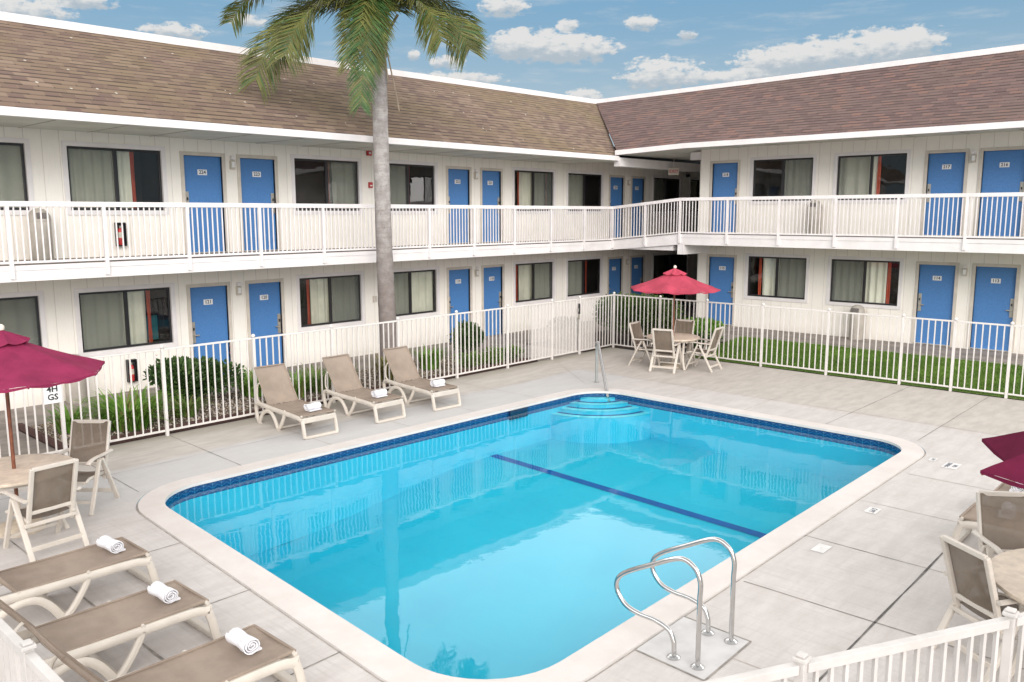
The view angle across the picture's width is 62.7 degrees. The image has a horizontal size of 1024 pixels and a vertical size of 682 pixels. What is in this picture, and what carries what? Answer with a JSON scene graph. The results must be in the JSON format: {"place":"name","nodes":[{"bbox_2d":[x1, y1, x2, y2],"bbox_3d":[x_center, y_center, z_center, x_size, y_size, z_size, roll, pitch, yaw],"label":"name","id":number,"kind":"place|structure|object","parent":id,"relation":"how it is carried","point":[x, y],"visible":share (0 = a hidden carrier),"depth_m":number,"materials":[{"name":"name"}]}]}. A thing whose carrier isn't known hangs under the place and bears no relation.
{"place":"outdoors","nodes":[
{"label":"outdoors","id":0,"kind":"place"},
{"bbox_2d":[30,351,536,444],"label":"gravel","id":1,"kind":"structure","parent":0,"point":[192,418],"depth_m":15.68,"materials":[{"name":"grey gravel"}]},
{"bbox_2d":[38,397,96,433],"bbox_3d":[-7.269,1.247,13.793,1.049,0.486,1.111,8,12,42],"label":"daylily clump","id":2,"kind":"object","parent":1,"relation":"on","point":[67,421],"visible":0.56,"depth_m":13.70,"materials":[{"name":"green plant"}]},
{"bbox_2d":[58,382,190,431],"bbox_3d":[-6.398,1.134,14.083,2.229,0.619,2.167,-1,9,-4],"label":"daylily clump","id":3,"kind":"object","parent":1,"relation":"on","point":[129,413],"visible":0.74,"depth_m":14.01,"materials":[{"name":"green plant"}]},
{"bbox_2d":[162,394,217,417],"bbox_3d":[-5.782,1.125,14.855,1.122,0.405,1.216,8,12,42],"label":"daylily clump","id":4,"kind":"object","parent":1,"relation":"on","point":[184,410],"visible":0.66,"depth_m":14.79,"materials":[{"name":"green plant"}]},
{"bbox_2d":[142,346,245,402],"bbox_3d":[-5.999,0.704,15.829,1.198,1.061,1.849,8,12,42],"label":"shrub","id":5,"kind":"object","parent":1,"relation":"on","point":[151,375],"visible":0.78,"depth_m":15.60,"materials":[{"name":"green plant"}]},
{"bbox_2d":[231,367,261,397],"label":"daylily clump","id":6,"kind":"object","parent":1,"relation":"on","point":[245,386],"visible":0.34,"depth_m":16.39,"materials":[{"name":"green plant"}]},
{"bbox_2d":[18,357,537,452],"bbox_3d":[-3.845,0.937,17.363,2.150,0.120,10.870,8,12,42],"label":"garden edging","id":7,"kind":"object","parent":1,"relation":"on","point":[32,433],"visible":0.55,"depth_m":14.16,"materials":[{"name":"grey concrete"}]},
{"bbox_2d":[288,367,320,397],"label":"daylily clump","id":8,"kind":"object","parent":1,"relation":"on","point":[295,380],"visible":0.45,"depth_m":16.34,"materials":[{"name":"green plant"}]},
{"bbox_2d":[287,361,330,392],"bbox_3d":[-3.982,0.720,16.935,1.573,0.578,1.633,8,12,42],"label":"daylily clump","id":9,"kind":"object","parent":1,"relation":"on","point":[313,386],"visible":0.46,"depth_m":16.87,"materials":[{"name":"green plant"}]},
{"bbox_2d":[217,0,489,361],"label":"palm tree","id":10,"kind":"object","parent":1,"relation":"on","point":[369,23],"visible":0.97,"depth_m":17.49,"materials":[{"name":"green plant"}]},
{"bbox_2d":[365,350,420,380],"bbox_3d":[-2.587,0.502,18.149,1.583,0.641,1.570,8,12,42],"label":"daylily clump","id":11,"kind":"object","parent":1,"relation":"on","point":[382,370],"visible":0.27,"depth_m":17.99,"materials":[{"name":"green plant"}]},
{"bbox_2d":[410,343,447,369],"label":"daylily clump","id":12,"kind":"object","parent":1,"relation":"on","point":[428,359],"visible":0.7,"depth_m":19.25,"materials":[{"name":"green plant"}]},
{"bbox_2d":[449,320,485,356],"bbox_3d":[-1.175,-0.065,21.080,0.858,0.990,1.423,3,9,18],"label":"shrub","id":13,"kind":"object","parent":1,"relation":"on","point":[462,331],"visible":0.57,"depth_m":20.82,"materials":[{"name":"green plant"}]},
{"bbox_2d":[453,350,486,367],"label":"groundcover plant","id":14,"kind":"object","parent":1,"relation":"on","point":[471,360],"visible":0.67,"depth_m":19.38,"materials":[{"name":"green plant"}]},
{"bbox_2d":[482,346,509,364],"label":"groundcover plant","id":15,"kind":"object","parent":1,"relation":"on","point":[494,357],"visible":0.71,"depth_m":19.93,"materials":[{"name":"green plant"}]},
{"bbox_2d":[0,304,695,456],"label":"walkway","id":16,"kind":"structure","parent":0,"point":[22,436],"depth_m":16.95,"materials":[{"name":"concrete"}]},
{"bbox_2d":[65,354,87,403],"bbox_3d":[-8.381,0.714,16.119,0.395,0.940,0.390,8,12,42],"label":"trash can","id":17,"kind":"object","parent":16,"relation":"on","point":[74,390],"visible":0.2,"depth_m":16.02,"materials":[{"name":"beige plastic"}]},
{"bbox_2d":[0,347,1023,681],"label":"pool deck","id":18,"kind":"structure","parent":0,"point":[774,627],"depth_m":9.80,"materials":[{"name":"concrete"}]},
{"bbox_2d":[0,501,45,537],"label":"umbrella base","id":19,"kind":"object","parent":18,"relation":"on","point":[14,528],"visible":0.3,"depth_m":9.54,"materials":[{"name":"plastic"}]},
{"bbox_2d":[0,324,104,495],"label":"patio umbrella","id":20,"kind":"object","parent":19,"relation":"in","point":[23,362],"visible":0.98,"depth_m":9.18,"materials":[{"name":"red fabric"}]},
{"bbox_2d":[0,617,63,681],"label":"picket railing","id":21,"kind":"object","parent":18,"relation":"on","point":[21,660],"visible":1,"depth_m":4.73,"materials":[{"name":"metal"}]},
{"bbox_2d":[0,454,72,528],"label":"patio table","id":22,"kind":"object","parent":18,"relation":"on","point":[11,478],"visible":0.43,"depth_m":9.65,"materials":[{"name":"plastic"}]},
{"bbox_2d":[0,458,89,561],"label":"patio chair","id":23,"kind":"object","parent":18,"relation":"on","point":[53,488],"visible":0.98,"depth_m":8.90,"materials":[{"name":"fabric"}]},
{"bbox_2d":[0,537,158,618],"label":"sun lounger","id":24,"kind":"object","parent":18,"relation":"on","point":[33,583],"visible":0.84,"depth_m":7.69,"materials":[{"name":"plastic"}]},
{"bbox_2d":[96,535,125,553],"bbox_3d":[-3.877,1.964,8.124,0.266,0.116,0.159,6,11,37],"label":"rolled towel","id":25,"kind":"object","parent":24,"relation":"on","point":[108,543],"visible":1,"depth_m":8.07,"materials":[{"name":"white fabric"}]},
{"bbox_2d":[57,419,119,515],"bbox_3d":[-5.327,1.550,10.365,0.616,1.018,0.719,0,9,1],"label":"patio chair","id":26,"kind":"object","parent":18,"relation":"on","point":[89,443],"visible":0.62,"depth_m":10.57,"materials":[{"name":"plastic"}]},
{"bbox_2d":[0,580,220,679],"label":"sun lounger","id":27,"kind":"object","parent":18,"relation":"on","point":[83,637],"visible":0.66,"depth_m":6.69,"materials":[{"name":"fabric"}]},
{"bbox_2d":[147,581,180,602],"bbox_3d":[-2.937,2.119,7.091,0.265,0.117,0.159,7,11,39],"label":"rolled towel","id":28,"kind":"object","parent":27,"relation":"on","point":[161,591],"visible":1,"depth_m":7.03,"materials":[{"name":"white fabric"}]},
{"bbox_2d":[28,624,305,681],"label":"sun lounger","id":29,"kind":"object","parent":18,"relation":"on","point":[221,659],"visible":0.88,"depth_m":6.08,"materials":[{"name":"plastic"}]},
{"bbox_2d":[225,627,261,654],"bbox_3d":[-2.005,2.240,6.280,0.267,0.116,0.160,8,12,42],"label":"rolled towel","id":30,"kind":"object","parent":29,"relation":"on","point":[243,641],"visible":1,"depth_m":6.22,"materials":[{"name":"white fabric"}]},
{"bbox_2d":[254,363,338,439],"bbox_3d":[-3.670,0.993,14.196,0.656,0.981,1.686,-8,12,-44],"label":"sun lounger","id":31,"kind":"object","parent":18,"relation":"on","point":[276,384],"visible":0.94,"depth_m":14.41,"materials":[{"name":"plastic"}]},
{"bbox_2d":[0,292,614,457],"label":"picket fence","id":32,"kind":"object","parent":18,"relation":"on","point":[541,330],"visible":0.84,"depth_m":15.88,"materials":[{"name":"metal"}]},
{"bbox_2d":[43,385,61,404],"bbox_3d":[-6.759,0.779,12.358,0.010,0.280,0.240,8,12,42],"label":"pool sign","id":33,"kind":"object","parent":32,"relation":"attached to","point":[52,395],"visible":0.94,"depth_m":12.36,"materials":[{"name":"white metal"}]},
{"bbox_2d":[553,299,579,355],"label":"pool gate","id":34,"kind":"structure","parent":32,"relation":"attached to","point":[567,304],"depth_m":21.12,"materials":[{"name":"metal"}]},
{"bbox_2d":[322,354,405,423],"bbox_3d":[-2.702,0.839,15.205,1.686,0.981,0.656,8,12,43],"label":"sun lounger","id":35,"kind":"object","parent":18,"relation":"on","point":[342,373],"visible":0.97,"depth_m":15.40,"materials":[{"name":"fabric"}]},
{"bbox_2d":[383,346,460,410],"bbox_3d":[-1.751,0.699,16.120,0.655,0.981,1.686,-8,12,-43],"label":"sun lounger","id":36,"kind":"object","parent":18,"relation":"on","point":[402,366],"visible":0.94,"depth_m":16.33,"materials":[{"name":"plastic"}]},
{"bbox_2d":[0,363,1023,681],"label":"pavement joints","id":37,"kind":"object","parent":18,"relation":"on","point":[744,581],"visible":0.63,"depth_m":8.60,"materials":[{"name":"grey concrete"}]},
{"bbox_2d":[138,388,923,681],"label":"swimming pool","id":38,"kind":"structure","parent":18,"relation":"in","point":[510,542],"depth_m":12.15,"materials":[{"name":"liquid"}]},
{"bbox_2d":[594,341,609,401],"bbox_3d":[1.905,0.755,17.346,0.119,1.353,1.446,-1,9,-8],"label":"step handrail","id":39,"kind":"object","parent":38,"relation":"attached to","point":[597,348],"visible":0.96,"depth_m":17.65,"materials":[{"name":"silver metal"}]},
{"bbox_2d":[136,451,925,681],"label":"expansion joint","id":40,"kind":"object","parent":18,"relation":"on","point":[379,678],"visible":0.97,"depth_m":8.02,"materials":[{"name":"grey concrete"}]},
{"bbox_2d":[628,321,663,367],"bbox_3d":[3.202,0.077,19.998,0.719,1.018,0.616,6,11,36],"label":"patio chair","id":41,"kind":"object","parent":18,"relation":"on","point":[638,336],"visible":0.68,"depth_m":20.02,"materials":[{"name":"plastic"}]},
{"bbox_2d":[649,328,682,373],"bbox_3d":[3.552,0.184,19.290,0.616,1.018,0.719,5,10,28],"label":"patio chair","id":42,"kind":"object","parent":18,"relation":"on","point":[663,341],"visible":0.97,"depth_m":19.08,"materials":[{"name":"fabric"}]},
{"bbox_2d":[661,355,680,368],"bbox_3d":[3.795,0.423,19.852,0.540,0.365,0.540,8,12,42],"label":"umbrella base","id":43,"kind":"object","parent":18,"relation":"on","point":[670,365],"visible":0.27,"depth_m":19.73,"materials":[{"name":"plastic"}]},
{"bbox_2d":[631,265,720,333],"bbox_3d":[3.796,-0.602,19.696,1.961,2.340,1.962,-8,12,-42],"label":"patio umbrella","id":44,"kind":"object","parent":43,"relation":"in","point":[674,281],"visible":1,"depth_m":19.15,"materials":[{"name":"red fabric"}]},
{"bbox_2d":[646,333,699,370],"bbox_3d":[3.795,0.250,19.825,1.248,0.737,1.248,4,10,25],"label":"patio table","id":45,"kind":"object","parent":18,"relation":"on","point":[683,338],"visible":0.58,"depth_m":19.56,"materials":[{"name":"plastic"}]},
{"bbox_2d":[663,319,695,365],"bbox_3d":[4.059,0.021,20.358,0.616,1.018,0.719,5,10,32],"label":"patio chair","id":46,"kind":"object","parent":18,"relation":"on","point":[684,326],"visible":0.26,"depth_m":20.51,"materials":[{"name":"fabric"}]},
{"bbox_2d":[636,616,750,680],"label":"pavement patch","id":47,"kind":"object","parent":18,"relation":"on","point":[717,652],"visible":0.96,"depth_m":6.98,"materials":[{"name":"concrete"}]},
{"bbox_2d":[614,556,704,670],"bbox_3d":[1.196,2.128,6.882,0.873,0.887,0.110,8,12,42],"label":"grab rail","id":48,"kind":"object","parent":47,"relation":"on","point":[697,665],"visible":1,"depth_m":6.80,"materials":[{"name":"silver metal"}]},
{"bbox_2d":[650,537,737,644],"bbox_3d":[1.566,2.067,7.278,0.873,0.887,0.110,8,12,42],"label":"grab rail","id":49,"kind":"object","parent":47,"relation":"on","point":[729,640],"visible":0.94,"depth_m":7.18,"materials":[{"name":"silver metal"}]},
{"bbox_2d":[685,326,723,372],"bbox_3d":[4.455,0.163,19.419,0.720,1.018,0.616,6,11,35],"label":"patio chair","id":50,"kind":"object","parent":18,"relation":"on","point":[713,343],"visible":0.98,"depth_m":19.30,"materials":[{"name":"plastic"}]},
{"bbox_2d":[702,606,1023,681],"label":"picket railing","id":51,"kind":"object","parent":18,"relation":"on","point":[801,666],"visible":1,"depth_m":4.80,"materials":[{"name":"metal"}]},
{"bbox_2d":[951,502,977,541],"bbox_3d":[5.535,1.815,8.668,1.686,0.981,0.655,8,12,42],"label":"patio chair","id":52,"kind":"object","parent":18,"relation":"on","point":[966,523],"visible":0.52,"depth_m":8.99,"materials":[{"name":"plastic"}]},
{"bbox_2d":[934,535,1023,681],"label":"patio chair","id":53,"kind":"object","parent":18,"relation":"on","point":[969,572],"visible":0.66,"depth_m":6.65,"materials":[{"name":"plastic"}]},
{"bbox_2d":[972,491,1023,591],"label":"patio chair","id":54,"kind":"object","parent":18,"relation":"on","point":[1000,520],"visible":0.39,"depth_m":7.79,"materials":[{"name":"fabric"}]},
{"bbox_2d":[991,548,1023,677],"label":"patio table","id":55,"kind":"object","parent":18,"relation":"on","point":[1008,568],"visible":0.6,"depth_m":6.71,"materials":[{"name":"plastic"}]},
{"bbox_2d":[980,431,1023,488],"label":"patio umbrella","id":56,"kind":"object","parent":55,"relation":"in","point":[1007,450],"visible":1,"depth_m":6.32,"materials":[{"name":"red fabric"}]},
{"bbox_2d":[20,315,1023,453],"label":"soil","id":57,"kind":"structure","parent":0,"point":[626,343],"depth_m":22.93,"materials":[{"name":"brown soil"}]},
{"bbox_2d":[0,11,700,410],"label":"motel wing","id":58,"kind":"structure","parent":57,"relation":"on","point":[246,213],"depth_m":18.84,"materials":[{"name":"white paint"}]},
{"bbox_2d":[0,137,34,214],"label":"window","id":59,"kind":"structure","parent":58,"relation":"in","point":[13,184],"depth_m":15.39,"materials":[{"name":"grey metal"}]},
{"bbox_2d":[0,291,47,347],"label":"window","id":60,"kind":"structure","parent":58,"relation":"in","point":[19,311],"depth_m":15.68,"materials":[{"name":"grey glass"}]},
{"bbox_2d":[28,208,53,259],"bbox_3d":[-8.680,-1.970,15.464,0.395,0.940,0.390,8,12,42],"label":"trash can","id":61,"kind":"object","parent":58,"relation":"on","point":[39,234],"visible":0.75,"depth_m":15.33,"materials":[{"name":"beige plastic"}]},
{"bbox_2d":[60,140,168,214],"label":"window","id":62,"kind":"structure","parent":58,"relation":"in","point":[91,173],"depth_m":16.64,"materials":[{"name":"brown metal"}]},
{"bbox_2d":[114,223,126,245],"bbox_3d":[-7.776,-2.123,16.703,0.119,0.460,0.190,8,12,42],"label":"fire extinguisher","id":63,"kind":"object","parent":58,"relation":"attached to","point":[119,231],"visible":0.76,"depth_m":16.68,"materials":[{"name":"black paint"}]},
{"bbox_2d":[73,282,177,356],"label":"window","id":64,"kind":"structure","parent":58,"relation":"in","point":[110,317],"depth_m":17.07,"materials":[{"name":"grey glass"}]},
{"bbox_2d":[125,359,137,381],"bbox_3d":[-7.751,0.603,17.138,0.119,0.460,0.190,8,12,42],"label":"fire extinguisher","id":65,"kind":"object","parent":58,"relation":"attached to","point":[134,370],"visible":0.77,"depth_m":17.11,"materials":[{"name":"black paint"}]},
{"bbox_2d":[179,151,229,253],"bbox_3d":[-6.597,-2.956,18.008,0.125,2.127,1.010,8,12,42],"label":"door","id":66,"kind":"structure","parent":58,"relation":"in","point":[201,176],"depth_m":18.02,"materials":[{"name":"metal"}]},
{"bbox_2d":[186,282,233,373],"bbox_3d":[-6.613,-0.209,18.402,0.125,2.127,1.010,8,12,42],"label":"door","id":67,"kind":"structure","parent":58,"relation":"in","point":[206,302],"depth_m":18.38,"materials":[{"name":"metal"}]},
{"bbox_2d":[236,154,280,251],"bbox_3d":[-5.723,-3.099,18.946,0.125,2.127,1.010,8,12,42],"label":"door","id":68,"kind":"structure","parent":58,"relation":"in","point":[255,180],"depth_m":18.94,"materials":[{"name":"metal"}]},
{"bbox_2d":[245,278,286,372],"bbox_3d":[-5.688,-0.360,19.394,0.125,2.127,0.980,8,12,42],"label":"door","id":69,"kind":"structure","parent":58,"relation":"in","point":[263,304],"depth_m":19.40,"materials":[{"name":"metal"}]},
{"bbox_2d":[290,154,362,214],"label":"window","id":70,"kind":"structure","parent":58,"relation":"in","point":[327,180],"depth_m":20.84,"materials":[{"name":"grey metal"}]},
{"bbox_2d":[295,271,364,331],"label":"window","id":71,"kind":"structure","parent":58,"relation":"in","point":[322,299],"depth_m":20.78,"materials":[{"name":"glass"}]},
{"bbox_2d":[389,160,437,213],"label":"window","id":72,"kind":"structure","parent":58,"relation":"in","point":[410,184],"depth_m":22.55,"materials":[{"name":"grey metal"}]},
{"bbox_2d":[393,266,439,319],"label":"window","id":73,"kind":"structure","parent":58,"relation":"in","point":[415,287],"depth_m":22.80,"materials":[{"name":"glass"}]},
{"bbox_2d":[446,166,471,243],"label":"door","id":74,"kind":"structure","parent":58,"relation":"in","point":[457,185],"depth_m":23.48,"materials":[{"name":"metal"}]},
{"bbox_2d":[446,266,472,341],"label":"door","id":75,"kind":"structure","parent":58,"relation":"in","point":[458,279],"depth_m":23.84,"materials":[{"name":"metal"}]},
{"bbox_2d":[480,168,502,242],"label":"door","id":76,"kind":"structure","parent":58,"relation":"in","point":[489,177],"depth_m":24.42,"materials":[{"name":"metal"}]},
{"bbox_2d":[481,264,504,335],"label":"door","id":77,"kind":"structure","parent":58,"relation":"in","point":[492,284],"depth_m":24.88,"materials":[{"name":"metal"}]},
{"bbox_2d":[513,259,554,305],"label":"window","id":78,"kind":"structure","parent":58,"relation":"in","point":[532,279],"depth_m":26.25,"materials":[{"name":"glass"}]},
{"bbox_2d":[512,167,555,213],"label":"window","id":79,"kind":"structure","parent":58,"relation":"in","point":[530,186],"depth_m":25.81,"materials":[{"name":"brown metal"}]},
{"bbox_2d":[565,256,602,299],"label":"window","id":80,"kind":"structure","parent":58,"relation":"in","point":[582,273],"depth_m":28.07,"materials":[{"name":"black glass"}]},
{"bbox_2d":[566,170,603,213],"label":"window","id":81,"kind":"structure","parent":58,"relation":"in","point":[583,188],"depth_m":27.65,"materials":[{"name":"grey metal"}]},
{"bbox_2d":[607,256,622,297],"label":"door","id":82,"kind":"structure","parent":58,"relation":"in","point":[614,267],"depth_m":29.28,"materials":[{"name":"metal"}]},
{"bbox_2d":[608,175,624,237],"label":"door","id":83,"kind":"structure","parent":58,"relation":"in","point":[616,184],"depth_m":28.95,"materials":[{"name":"metal"}]},
{"bbox_2d":[629,255,644,295],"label":"door","id":84,"kind":"structure","parent":58,"relation":"in","point":[636,270],"depth_m":30.25,"materials":[{"name":"metal"}]},
{"bbox_2d":[630,176,645,235],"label":"door","id":85,"kind":"structure","parent":58,"relation":"in","point":[637,193],"depth_m":29.86,"materials":[{"name":"metal"}]},
{"bbox_2d":[652,175,681,213],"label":"window","id":86,"kind":"structure","parent":58,"relation":"in","point":[663,188],"depth_m":31.11,"materials":[{"name":"black glass"}]},
{"bbox_2d":[651,252,689,306],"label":"window","id":87,"kind":"structure","parent":58,"relation":"in","point":[661,262],"depth_m":33.03,"materials":[{"name":"black glass"}]},
{"bbox_2d":[689,177,699,213],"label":"window","id":88,"kind":"structure","parent":58,"relation":"in","point":[694,183],"depth_m":32.77,"materials":[{"name":"black glass"}]},
{"bbox_2d":[546,315,587,344],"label":"shrub","id":89,"kind":"object","parent":57,"relation":"on","point":[567,327],"visible":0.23,"depth_m":22.96,"materials":[{"name":"green plant"}]},
{"bbox_2d":[590,290,684,343],"bbox_3d":[3.412,-0.652,23.297,3.073,1.480,1.736,8,12,42],"label":"hedge","id":90,"kind":"object","parent":57,"relation":"on","point":[642,312],"visible":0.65,"depth_m":22.83,"materials":[{"name":"green plant"}]},
{"bbox_2d":[685,317,726,344],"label":"shrub","id":91,"kind":"object","parent":57,"relation":"on","point":[709,322],"visible":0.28,"depth_m":22.89,"materials":[{"name":"green plant"}]},
{"bbox_2d":[596,44,1023,353],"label":"motel wing","id":92,"kind":"structure","parent":57,"relation":"on","point":[908,174],"depth_m":22.43,"materials":[{"name":"white paint"}]},
{"bbox_2d":[705,254,736,325],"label":"door","id":93,"kind":"structure","parent":92,"relation":"in","point":[723,268],"depth_m":25.53,"materials":[{"name":"metal"}]},
{"bbox_2d":[708,160,740,232],"bbox_3d":[6.368,-4.314,25.132,0.980,2.127,0.125,8,12,42],"label":"door","id":94,"kind":"structure","parent":92,"relation":"in","point":[726,177],"depth_m":25.13,"materials":[{"name":"metal"}]},
{"bbox_2d":[744,253,809,302],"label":"window","id":95,"kind":"structure","parent":92,"relation":"in","point":[781,277],"depth_m":24.30,"materials":[{"name":"glass"}]},
{"bbox_2d":[749,154,816,203],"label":"window","id":96,"kind":"structure","parent":92,"relation":"in","point":[779,175],"depth_m":23.83,"materials":[{"name":"grey metal"}]},
{"bbox_2d":[807,200,821,233],"bbox_3d":[8.313,-3.407,23.098,0.390,0.940,0.395,8,12,42],"label":"trash can","id":97,"kind":"object","parent":92,"relation":"on","point":[814,217],"visible":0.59,"depth_m":22.96,"materials":[{"name":"beige plastic"}]},
{"bbox_2d":[826,256,903,309],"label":"window","id":98,"kind":"structure","parent":92,"relation":"in","point":[867,281],"depth_m":22.75,"materials":[{"name":"clear glass"}]},
{"bbox_2d":[832,149,910,203],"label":"window","id":99,"kind":"structure","parent":92,"relation":"in","point":[884,172],"depth_m":22.63,"materials":[{"name":"grey metal"}]},
{"bbox_2d":[911,261,958,346],"bbox_3d":[10.823,-0.958,21.488,1.010,2.127,0.125,8,12,42],"label":"door","id":100,"kind":"structure","parent":92,"relation":"in","point":[938,281],"depth_m":21.49,"materials":[{"name":"metal"}]},
{"bbox_2d":[920,149,969,235],"bbox_3d":[10.840,-3.703,21.052,1.010,2.127,0.125,8,12,42],"label":"door","id":101,"kind":"structure","parent":92,"relation":"in","point":[947,170],"depth_m":21.05,"materials":[{"name":"metal"}]},
{"bbox_2d":[966,263,1020,351],"bbox_3d":[11.804,-0.824,20.593,1.040,2.127,0.125,8,12,42],"label":"door","id":102,"kind":"structure","parent":92,"relation":"in","point":[996,287],"depth_m":20.60,"materials":[{"name":"metal"}]},
{"bbox_2d":[973,146,1023,236],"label":"door","id":103,"kind":"structure","parent":92,"relation":"in","point":[1003,170],"depth_m":20.21,"materials":[{"name":"metal"}]},
{"bbox_2d":[694,336,1023,399],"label":"lawn","id":104,"kind":"structure","parent":0,"point":[874,379],"depth_m":19.14,"materials":[{"name":"plant"}]},
{"bbox_2d":[614,294,1023,398],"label":"picket fence","id":105,"kind":"object","parent":104,"relation":"on","point":[950,386],"visible":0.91,"depth_m":18.46,"materials":[{"name":"metal"}]},
{"bbox_2d":[720,325,1023,365],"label":"pavement","id":106,"kind":"structure","parent":0,"point":[930,350],"depth_m":21.61,"materials":[{"name":"concrete"}]},
{"bbox_2d":[849,305,864,339],"bbox_3d":[9.268,-0.507,22.581,0.390,0.940,0.395,8,12,42],"label":"trash can","id":107,"kind":"object","parent":106,"relation":"on","point":[857,309],"visible":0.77,"depth_m":22.44,"materials":[{"name":"beige plastic"}]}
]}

